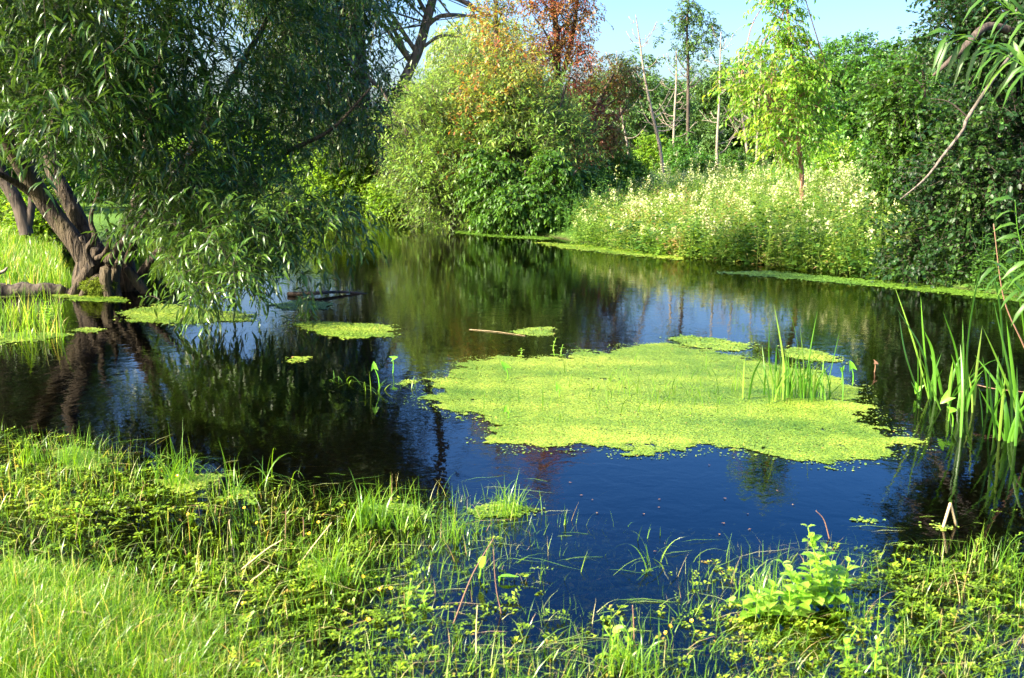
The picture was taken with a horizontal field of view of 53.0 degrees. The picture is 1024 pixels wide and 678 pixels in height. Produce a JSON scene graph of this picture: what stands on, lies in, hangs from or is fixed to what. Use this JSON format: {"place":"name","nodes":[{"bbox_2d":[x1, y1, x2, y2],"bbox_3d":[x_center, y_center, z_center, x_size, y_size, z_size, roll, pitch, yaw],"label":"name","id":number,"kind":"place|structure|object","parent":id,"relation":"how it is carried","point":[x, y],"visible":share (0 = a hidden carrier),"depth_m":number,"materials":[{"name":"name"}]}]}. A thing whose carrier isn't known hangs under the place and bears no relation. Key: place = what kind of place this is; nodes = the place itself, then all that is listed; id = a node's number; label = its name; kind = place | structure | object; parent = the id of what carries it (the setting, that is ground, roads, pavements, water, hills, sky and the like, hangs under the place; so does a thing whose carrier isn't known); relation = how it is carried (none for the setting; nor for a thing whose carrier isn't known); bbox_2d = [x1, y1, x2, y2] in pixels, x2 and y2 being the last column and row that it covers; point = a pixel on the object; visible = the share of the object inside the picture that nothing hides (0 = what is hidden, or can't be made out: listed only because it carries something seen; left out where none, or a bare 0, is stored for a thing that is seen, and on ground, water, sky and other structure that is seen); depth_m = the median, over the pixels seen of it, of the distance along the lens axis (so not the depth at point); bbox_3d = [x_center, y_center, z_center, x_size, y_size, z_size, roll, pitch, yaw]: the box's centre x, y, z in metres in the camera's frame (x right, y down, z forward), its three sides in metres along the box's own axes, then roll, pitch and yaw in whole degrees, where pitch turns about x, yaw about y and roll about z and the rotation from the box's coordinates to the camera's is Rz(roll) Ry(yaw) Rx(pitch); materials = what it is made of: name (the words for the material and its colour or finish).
{"place":"outdoors","nodes":[
{"label":"outdoors","id":0,"kind":"place"},
{"bbox_2d":[0,215,1023,677],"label":"water","id":1,"kind":"structure","parent":0,"point":[246,395],"depth_m":5.83,"materials":[{"name":"liquid"}]},
{"bbox_2d":[7,428,56,468],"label":"grass tuft","id":2,"kind":"object","parent":1,"relation":"on","point":[26,451],"visible":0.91,"depth_m":5.82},
{"bbox_2d":[0,280,66,343],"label":"grass","id":3,"kind":"structure","parent":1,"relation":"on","point":[14,320],"depth_m":10.55,"materials":[{"name":"plant"}]},
{"bbox_2d":[0,331,73,345],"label":"duckweed mat","id":4,"kind":"object","parent":1,"relation":"on","point":[9,338],"visible":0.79,"depth_m":9.94,"materials":[{"name":"green plant"}]},
{"bbox_2d":[47,426,102,467],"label":"grass tuft","id":5,"kind":"object","parent":1,"relation":"on","point":[74,455],"visible":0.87,"depth_m":5.83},
{"bbox_2d":[46,444,111,473],"bbox_3d":[-2.496,0.685,5.935,0.349,0.008,0.732,-5,11,-26],"label":"duckweed mat","id":6,"kind":"object","parent":1,"relation":"on","point":[86,465],"visible":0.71,"depth_m":5.89,"materials":[{"name":"green plant"}]},
{"bbox_2d":[53,293,130,302],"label":"duckweed mat","id":7,"kind":"object","parent":1,"relation":"on","point":[92,297],"visible":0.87,"depth_m":12.73,"materials":[{"name":"green plant"}]},
{"bbox_2d":[130,426,222,500],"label":"grass tuft","id":8,"kind":"object","parent":1,"relation":"in","point":[176,470],"visible":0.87,"depth_m":5.46,"materials":[{"name":"plant"}]},
{"bbox_2d":[113,303,262,326],"bbox_3d":[-3.700,-0.268,11.383,2.071,0.012,1.314,6,12,31],"label":"duckweed mat","id":9,"kind":"object","parent":1,"relation":"on","point":[143,314],"visible":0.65,"depth_m":11.34,"materials":[{"name":"green plant"}]},
{"bbox_2d":[146,471,237,494],"bbox_3d":[-1.708,0.766,5.470,0.471,0.008,0.413,0,10,0],"label":"duckweed mat","id":10,"kind":"object","parent":1,"relation":"on","point":[195,483],"visible":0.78,"depth_m":5.49,"materials":[{"name":"green plant"}]},
{"bbox_2d":[171,437,304,511],"bbox_3d":[-1.350,0.663,5.301,0.787,0.380,0.671,0,10,0],"label":"grass tuft","id":11,"kind":"object","parent":1,"relation":"on","point":[231,489],"visible":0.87,"depth_m":5.26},
{"bbox_2d":[210,489,276,505],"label":"duckweed mat","id":12,"kind":"object","parent":1,"relation":"on","point":[246,497],"visible":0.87,"depth_m":5.24,"materials":[{"name":"green plant"}]},
{"bbox_2d":[259,300,332,310],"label":"duckweed mat","id":13,"kind":"object","parent":1,"relation":"on","point":[318,304],"visible":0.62,"depth_m":12.12,"materials":[{"name":"green plant"}]},
{"bbox_2d":[287,291,367,295],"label":"sunken branch","id":14,"kind":"object","parent":1,"relation":"on","point":[314,293],"visible":0.85,"depth_m":12.99,"materials":[{"name":"brown wood"}]},
{"bbox_2d":[273,523,382,598],"bbox_3d":[-0.738,0.891,4.183,0.497,0.265,0.463,0,10,0],"label":"grass tuft","id":15,"kind":"object","parent":1,"relation":"on","point":[322,570],"visible":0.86,"depth_m":4.19,"materials":[{"name":"plant"}]},
{"bbox_2d":[290,320,400,339],"bbox_3d":[-1.630,-0.112,10.488,0.990,0.012,1.438,-6,12,-32],"label":"duckweed mat","id":16,"kind":"object","parent":1,"relation":"on","point":[347,331],"visible":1,"depth_m":10.41,"materials":[{"name":"green plant"}]},
{"bbox_2d":[319,471,410,532],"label":"grass tuft","id":17,"kind":"object","parent":1,"relation":"on","point":[364,511],"visible":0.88,"depth_m":4.83,"materials":[{"name":"plant"}]},
{"bbox_2d":[351,501,442,521],"bbox_3d":[-0.585,0.842,5.035,0.467,0.008,0.277,3,10,18],"label":"duckweed mat","id":18,"kind":"object","parent":1,"relation":"on","point":[412,514],"visible":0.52,"depth_m":5.04,"materials":[{"name":"green plant"}]},
{"bbox_2d":[397,578,432,608],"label":"leafy plant","id":19,"kind":"object","parent":1,"relation":"on","point":[408,594],"visible":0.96,"depth_m":3.95,"materials":[{"name":"green plant"}]},
{"bbox_2d":[378,477,472,532],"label":"grass tuft","id":20,"kind":"object","parent":1,"relation":"on","point":[401,522],"visible":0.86,"depth_m":4.83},
{"bbox_2d":[420,487,508,553],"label":"grass tuft","id":21,"kind":"object","parent":1,"relation":"on","point":[453,526],"visible":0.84,"depth_m":4.67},
{"bbox_2d":[451,230,553,239],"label":"duckweed mat","id":22,"kind":"object","parent":1,"relation":"on","point":[519,236],"visible":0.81,"depth_m":23.01,"materials":[{"name":"green plant"}]},
{"bbox_2d":[463,500,546,520],"bbox_3d":[-0.047,0.840,5.043,0.404,0.008,0.283,-5,11,-28],"label":"duckweed mat","id":23,"kind":"object","parent":1,"relation":"on","point":[481,507],"visible":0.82,"depth_m":5.03,"materials":[{"name":"green plant"}]},
{"bbox_2d":[0,426,1023,677],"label":"water weed","id":24,"kind":"object","parent":1,"relation":"on","point":[514,600],"visible":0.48,"depth_m":3.95,"materials":[{"name":"green plant"}]},
{"bbox_2d":[0,429,1023,677],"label":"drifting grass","id":25,"kind":"structure","parent":1,"relation":"on","point":[478,581],"depth_m":4.07,"materials":[{"name":"plant"}]},
{"bbox_2d":[489,472,543,520],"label":"grass tuft","id":26,"kind":"object","parent":1,"relation":"on","point":[506,505],"visible":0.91,"depth_m":5.02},
{"bbox_2d":[505,326,554,336],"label":"duckweed mat","id":27,"kind":"object","parent":1,"relation":"on","point":[545,331],"visible":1,"depth_m":10.29,"materials":[{"name":"green plant"}]},
{"bbox_2d":[535,241,699,259],"bbox_3d":[1.819,-1.719,19.683,1.339,0.017,4.634,-8,13,-39],"label":"duckweed mat","id":28,"kind":"object","parent":1,"relation":"on","point":[597,249],"visible":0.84,"depth_m":19.44,"materials":[{"name":"green plant"}]},
{"bbox_2d":[599,617,635,656],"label":"leafy plant","id":29,"kind":"object","parent":1,"relation":"on","point":[627,638],"visible":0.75,"depth_m":3.57,"materials":[{"name":"green plant"}]},
{"bbox_2d":[576,606,674,677],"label":"grass tuft","id":30,"kind":"object","parent":1,"relation":"on","point":[628,656],"visible":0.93,"depth_m":3.46,"materials":[{"name":"plant"}]},
{"bbox_2d":[403,341,936,470],"bbox_3d":[0.977,0.371,7.732,3.535,0.007,4.157,0,10,0],"label":"duckweed mat","id":31,"kind":"object","parent":1,"relation":"on","point":[598,436],"visible":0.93,"depth_m":7.17,"materials":[{"name":"green plant"}]},
{"bbox_2d":[484,351,834,413],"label":"sparse grass","id":32,"kind":"structure","parent":31,"relation":"on","point":[637,388],"depth_m":7.46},
{"bbox_2d":[660,334,759,350],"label":"duckweed mat","id":33,"kind":"object","parent":1,"relation":"on","point":[710,342],"visible":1,"depth_m":9.61,"materials":[{"name":"green plant"}]},
{"bbox_2d":[724,579,816,619],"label":"leafy plant","id":34,"kind":"object","parent":1,"relation":"on","point":[759,601],"visible":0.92,"depth_m":3.88,"materials":[{"name":"green plant"}]},
{"bbox_2d":[714,552,841,623],"bbox_3d":[1.010,0.920,4.024,0.432,0.263,0.617,0,10,0],"label":"grass tuft","id":35,"kind":"object","parent":1,"relation":"on","point":[765,585],"visible":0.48,"depth_m":3.98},
{"bbox_2d":[728,306,843,403],"bbox_3d":[2.019,0.063,7.561,0.882,0.795,0.819,0,10,0],"label":"reed","id":36,"kind":"object","parent":1,"relation":"on","point":[789,386],"visible":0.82,"depth_m":7.37,"materials":[{"name":"plant"}]},
{"bbox_2d":[778,345,843,363],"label":"duckweed mat","id":37,"kind":"object","parent":1,"relation":"on","point":[792,352],"visible":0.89,"depth_m":9.03,"materials":[{"name":"green plant"}]},
{"bbox_2d":[776,524,859,608],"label":"leafy plant","id":38,"kind":"object","parent":1,"relation":"on","point":[829,591],"visible":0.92,"depth_m":3.94,"materials":[{"name":"green plant"}]},
{"bbox_2d":[835,626,889,671],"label":"leafy plant","id":39,"kind":"object","parent":1,"relation":"on","point":[846,640],"visible":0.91,"depth_m":3.45,"materials":[{"name":"green plant"}]},
{"bbox_2d":[711,270,1023,302],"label":"duckweed mat","id":40,"kind":"object","parent":1,"relation":"on","point":[876,283],"visible":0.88,"depth_m":14.36,"materials":[{"name":"green plant"}]},
{"bbox_2d":[895,288,959,409],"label":"reed","id":41,"kind":"object","parent":1,"relation":"in","point":[932,384],"visible":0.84,"depth_m":7.35,"materials":[{"name":"plant"}]},
{"bbox_2d":[944,245,994,412],"bbox_3d":[3.220,-0.078,7.094,0.407,1.234,0.794,9,13,42],"label":"reed","id":42,"kind":"object","parent":1,"relation":"in","point":[968,395],"visible":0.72,"depth_m":7.00,"materials":[{"name":"plant"}]},
{"bbox_2d":[960,258,1023,445],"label":"reed","id":43,"kind":"object","parent":1,"relation":"in","point":[1010,434],"visible":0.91,"depth_m":6.34,"materials":[{"name":"plant"}]},
{"bbox_2d":[965,528,1023,577],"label":"grass tuft","id":44,"kind":"object","parent":1,"relation":"on","point":[1007,559],"visible":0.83,"depth_m":4.34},
{"bbox_2d":[0,419,1023,677],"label":"grass","id":45,"kind":"structure","parent":0,"point":[348,563],"depth_m":3.85,"materials":[{"name":"plant"}]},
{"bbox_2d":[0,159,1023,677],"bbox_3d":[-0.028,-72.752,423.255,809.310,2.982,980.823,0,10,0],"label":"ground","id":46,"kind":"structure","parent":0,"point":[558,233],"depth_m":20.55,"materials":[{"name":"soil"}]},
{"bbox_2d":[0,187,27,230],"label":"bush","id":47,"kind":"object","parent":46,"relation":"on","point":[4,209],"visible":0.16,"depth_m":20.45,"materials":[{"name":"green plant"}]},
{"bbox_2d":[0,282,65,295],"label":"fallen log","id":48,"kind":"object","parent":46,"relation":"on","point":[49,288],"visible":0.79,"depth_m":13.02,"materials":[{"name":"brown wood"}]},
{"bbox_2d":[0,221,71,288],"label":"grass","id":49,"kind":"structure","parent":46,"relation":"on","point":[37,262],"depth_m":15.11,"materials":[{"name":"plant"}]},
{"bbox_2d":[5,104,94,202],"bbox_3d":[-12.922,-4.683,27.530,3.396,3.718,2.920,3,10,18],"label":"bush","id":50,"kind":"object","parent":46,"relation":"on","point":[71,183],"visible":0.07,"depth_m":27.27,"materials":[{"name":"green plant"}]},
{"bbox_2d":[2,178,113,249],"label":"bush","id":51,"kind":"object","parent":46,"relation":"on","point":[47,232],"visible":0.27,"depth_m":19.57,"materials":[{"name":"green plant"}]},
{"bbox_2d":[0,0,124,235],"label":"dark tree","id":52,"kind":"object","parent":46,"relation":"on","point":[24,214],"visible":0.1,"depth_m":18.75,"materials":[{"name":"green plant"}]},
{"bbox_2d":[72,122,141,203],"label":"bush","id":53,"kind":"object","parent":46,"relation":"on","point":[105,192],"visible":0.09,"depth_m":30.96,"materials":[{"name":"green plant"}]},
{"bbox_2d":[101,17,206,146],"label":"forest tree","id":54,"kind":"object","parent":46,"relation":"on","point":[180,117],"visible":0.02,"depth_m":48.20,"materials":[{"name":"green plant"}]},
{"bbox_2d":[0,544,350,677],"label":"lawn grass","id":55,"kind":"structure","parent":46,"relation":"on","point":[68,601],"depth_m":3.63,"materials":[{"name":"plant"}]},
{"bbox_2d":[136,133,230,189],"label":"bush","id":56,"kind":"object","parent":46,"relation":"on","point":[224,166],"visible":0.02,"depth_m":34.96,"materials":[{"name":"green plant"}]},
{"bbox_2d":[0,0,422,335],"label":"willow tree","id":57,"kind":"object","parent":46,"relation":"on","point":[100,267],"visible":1,"depth_m":11.08,"materials":[{"name":"green plant"}]},
{"bbox_2d":[203,127,310,191],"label":"bush","id":58,"kind":"object","parent":46,"relation":"on","point":[291,171],"visible":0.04,"depth_m":36.88,"materials":[{"name":"green plant"}]},
{"bbox_2d":[143,174,470,228],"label":"bank herbs","id":59,"kind":"object","parent":46,"relation":"on","point":[286,192],"visible":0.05,"depth_m":30.38,"materials":[{"name":"green plant"}]},
{"bbox_2d":[294,140,363,215],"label":"bush","id":60,"kind":"object","parent":46,"relation":"on","point":[327,184],"visible":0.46,"depth_m":31.24,"materials":[{"name":"green plant"}]},
{"bbox_2d":[206,0,479,183],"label":"tall tree","id":61,"kind":"object","parent":46,"relation":"on","point":[427,21],"visible":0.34,"depth_m":29.99,"materials":[{"name":"green plant"}]},
{"bbox_2d":[322,135,399,216],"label":"bush","id":62,"kind":"object","parent":46,"relation":"on","point":[355,181],"visible":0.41,"depth_m":31.20,"materials":[{"name":"green plant"}]},
{"bbox_2d":[357,175,413,218],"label":"bush","id":63,"kind":"object","parent":46,"relation":"on","point":[376,199],"visible":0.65,"depth_m":30.16,"materials":[{"name":"green plant"}]},
{"bbox_2d":[404,8,545,127],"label":"pale tree","id":64,"kind":"object","parent":46,"relation":"on","point":[438,46],"visible":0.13,"depth_m":45.82,"materials":[{"name":"green plant"}]},
{"bbox_2d":[363,19,614,232],"bbox_3d":[-0.549,-4.880,25.655,6.359,6.067,4.630,0,10,0],"label":"willow bush","id":65,"kind":"object","parent":46,"relation":"on","point":[421,177],"visible":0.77,"depth_m":24.79,"materials":[{"name":"green plant"}]},
{"bbox_2d":[433,0,562,178],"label":"maple tree","id":66,"kind":"object","parent":46,"relation":"on","point":[495,9],"visible":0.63,"depth_m":24.91,"materials":[{"name":"orange plant"}]},
{"bbox_2d":[447,142,583,235],"bbox_3d":[0.104,-3.146,23.715,3.218,2.758,2.294,0,10,0],"label":"maple shrub","id":67,"kind":"object","parent":46,"relation":"on","point":[499,202],"visible":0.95,"depth_m":23.49,"materials":[{"name":"green plant"}]},
{"bbox_2d":[502,0,613,104],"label":"maple tree","id":68,"kind":"object","parent":46,"relation":"on","point":[554,9],"visible":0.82,"depth_m":27.85,"materials":[{"name":"red plant"}]},
{"bbox_2d":[547,51,650,183],"bbox_3d":[2.365,-5.858,29.896,3.654,5.227,3.380,0,10,0],"label":"russet tree","id":69,"kind":"object","parent":46,"relation":"on","point":[614,132],"visible":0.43,"depth_m":29.81,"materials":[{"name":"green plant"}]},
{"bbox_2d":[572,158,634,209],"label":"bush","id":70,"kind":"object","parent":46,"relation":"on","point":[612,180],"visible":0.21,"depth_m":27.29,"materials":[{"name":"green plant"}]},
{"bbox_2d":[551,161,666,240],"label":"nettle bank","id":71,"kind":"structure","parent":46,"relation":"on","point":[573,213],"depth_m":23.14,"materials":[{"name":"green plant"}]},
{"bbox_2d":[600,146,657,204],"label":"bush","id":72,"kind":"object","parent":46,"relation":"on","point":[627,168],"visible":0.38,"depth_m":29.25,"materials":[{"name":"green plant"}]},
{"bbox_2d":[592,46,673,159],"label":"forest tree","id":73,"kind":"object","parent":46,"relation":"on","point":[655,98],"visible":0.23,"depth_m":67.19,"materials":[{"name":"green plant"}]},
{"bbox_2d":[631,132,672,173],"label":"bush","id":74,"kind":"object","parent":46,"relation":"on","point":[647,150],"visible":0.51,"depth_m":44.97,"materials":[{"name":"green plant"}]},
{"bbox_2d":[627,15,685,175],"bbox_3d":[5.215,-8.756,37.050,2.113,5.683,0.962,-2,10,-10],"label":"dead tree","id":75,"kind":"object","parent":46,"relation":"on","point":[656,130],"visible":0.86,"depth_m":37.09,"materials":[{"name":"wood"}]},
{"bbox_2d":[649,74,703,147],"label":"forest tree","id":76,"kind":"object","parent":46,"relation":"on","point":[678,130],"visible":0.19,"depth_m":78.57,"materials":[{"name":"green plant"}]},
{"bbox_2d":[656,51,697,147],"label":"dead tree","id":77,"kind":"object","parent":46,"relation":"on","point":[675,109],"visible":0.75,"depth_m":44.86,"materials":[{"name":"wood"}]},
{"bbox_2d":[655,131,700,173],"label":"bush","id":78,"kind":"object","parent":46,"relation":"on","point":[682,147],"visible":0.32,"depth_m":43.07,"materials":[{"name":"green plant"}]},
{"bbox_2d":[653,0,734,145],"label":"alder tree","id":79,"kind":"object","parent":46,"relation":"on","point":[686,45],"visible":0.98,"depth_m":42.38,"materials":[{"name":"green plant"}]},
{"bbox_2d":[667,148,725,181],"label":"bush","id":80,"kind":"object","parent":46,"relation":"on","point":[686,164],"visible":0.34,"depth_m":39.21,"materials":[{"name":"green plant"}]},
{"bbox_2d":[673,56,737,152],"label":"forest tree","id":81,"kind":"object","parent":46,"relation":"on","point":[706,86],"visible":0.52,"depth_m":84.94,"materials":[{"name":"green plant"}]},
{"bbox_2d":[695,117,733,165],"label":"bush","id":82,"kind":"object","parent":46,"relation":"on","point":[708,144],"visible":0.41,"depth_m":48.88,"materials":[{"name":"green plant"}]},
{"bbox_2d":[700,25,740,167],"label":"dead tree","id":83,"kind":"object","parent":46,"relation":"on","point":[718,132],"visible":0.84,"depth_m":41.08,"materials":[{"name":"wood"}]},
{"bbox_2d":[712,146,759,177],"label":"bush","id":84,"kind":"object","parent":46,"relation":"on","point":[735,157],"visible":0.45,"depth_m":43.06,"materials":[{"name":"green plant"}]},
{"bbox_2d":[721,46,760,164],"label":"forest tree","id":85,"kind":"object","parent":46,"relation":"on","point":[737,145],"visible":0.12,"depth_m":87.47,"materials":[{"name":"green plant"}]},
{"bbox_2d":[724,53,760,152],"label":"dead tree","id":86,"kind":"object","parent":46,"relation":"on","point":[743,127],"visible":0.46,"depth_m":44.98,"materials":[{"name":"grey plant"}]},
{"bbox_2d":[569,157,923,282],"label":"meadow herbs","id":87,"kind":"object","parent":46,"relation":"on","point":[668,210],"visible":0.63,"depth_m":19.60,"materials":[{"name":"green plant"}]},
{"bbox_2d":[583,143,918,265],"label":"tall weeds","id":88,"kind":"object","parent":46,"relation":"on","point":[713,197],"visible":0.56,"depth_m":20.96,"materials":[{"name":"green plant"}]},
{"bbox_2d":[609,136,877,213],"bbox_3d":[5.633,-4.138,24.664,7.364,1.560,18.143,2,10,13],"label":"meadow blossom","id":89,"kind":"object","parent":88,"relation":"attached to","point":[840,169],"visible":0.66,"depth_m":23.02,"materials":[{"name":"plant"}]},
{"bbox_2d":[724,49,795,169],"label":"forest tree","id":90,"kind":"object","parent":46,"relation":"on","point":[770,158],"visible":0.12,"depth_m":83.62,"materials":[{"name":"green plant"}]},
{"bbox_2d":[607,194,919,282],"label":"broad leaved herbs","id":91,"kind":"object","parent":46,"relation":"on","point":[749,248],"visible":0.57,"depth_m":17.33,"materials":[{"name":"green plant"}]},
{"bbox_2d":[702,0,854,211],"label":"maple sapling","id":92,"kind":"object","parent":46,"relation":"on","point":[804,84],"visible":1,"depth_m":19.21,"materials":[{"name":"green plant"}]},
{"bbox_2d":[807,135,863,195],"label":"bush","id":93,"kind":"object","parent":46,"relation":"on","point":[823,157],"visible":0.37,"depth_m":29.31,"materials":[{"name":"green plant"}]},
{"bbox_2d":[780,27,953,172],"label":"broad tree","id":94,"kind":"object","parent":46,"relation":"on","point":[853,68],"visible":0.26,"depth_m":41.53,"materials":[{"name":"green plant"}]},
{"bbox_2d":[842,42,1002,240],"bbox_3d":[6.587,-2.934,16.564,2.574,3.590,1.914,0,10,0],"label":"hazel tree","id":95,"kind":"object","parent":46,"relation":"on","point":[897,141],"visible":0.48,"depth_m":16.30,"materials":[{"name":"green plant"}]},
{"bbox_2d":[863,0,1023,287],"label":"alder tree","id":96,"kind":"object","parent":46,"relation":"on","point":[966,210],"visible":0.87,"depth_m":13.65,"materials":[{"name":"green plant"}]},
{"bbox_2d":[867,201,1023,298],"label":"alder undergrowth","id":97,"kind":"object","parent":46,"relation":"on","point":[1016,272],"visible":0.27,"depth_m":13.54,"materials":[{"name":"green plant"}]},
{"bbox_2d":[922,27,1023,92],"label":"willow twig","id":98,"kind":"object","parent":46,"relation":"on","point":[956,51],"visible":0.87,"depth_m":5.07,"materials":[{"name":"green plant"}]},
{"bbox_2d":[971,41,1023,108],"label":"willow twig","id":99,"kind":"object","parent":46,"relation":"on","point":[1016,51],"visible":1,"depth_m":5.05,"materials":[{"name":"green plant"}]},
{"bbox_2d":[92,0,1002,145],"label":"sky","id":100,"kind":"structure","parent":0,"point":[838,18],"materials":[{"name":"blue"}]},
{"bbox_2d":[647,166,958,198],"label":"grass","id":101,"kind":"structure","parent":0,"point":[771,171],"depth_m":35.68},
{"bbox_2d":[962,0,1023,48],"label":"willow twig","id":102,"kind":"object","parent":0,"point":[1009,4],"visible":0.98,"depth_m":5.77,"materials":[{"name":"green plant"}]},
{"bbox_2d":[977,260,1023,325],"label":"willow twig","id":103,"kind":"object","parent":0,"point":[1020,287],"visible":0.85,"depth_m":5.73,"materials":[{"name":"green plant"}]},
{"bbox_2d":[985,196,1023,300],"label":"willow twig","id":104,"kind":"object","parent":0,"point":[1016,265],"visible":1,"depth_m":5.59,"materials":[{"name":"green plant"}]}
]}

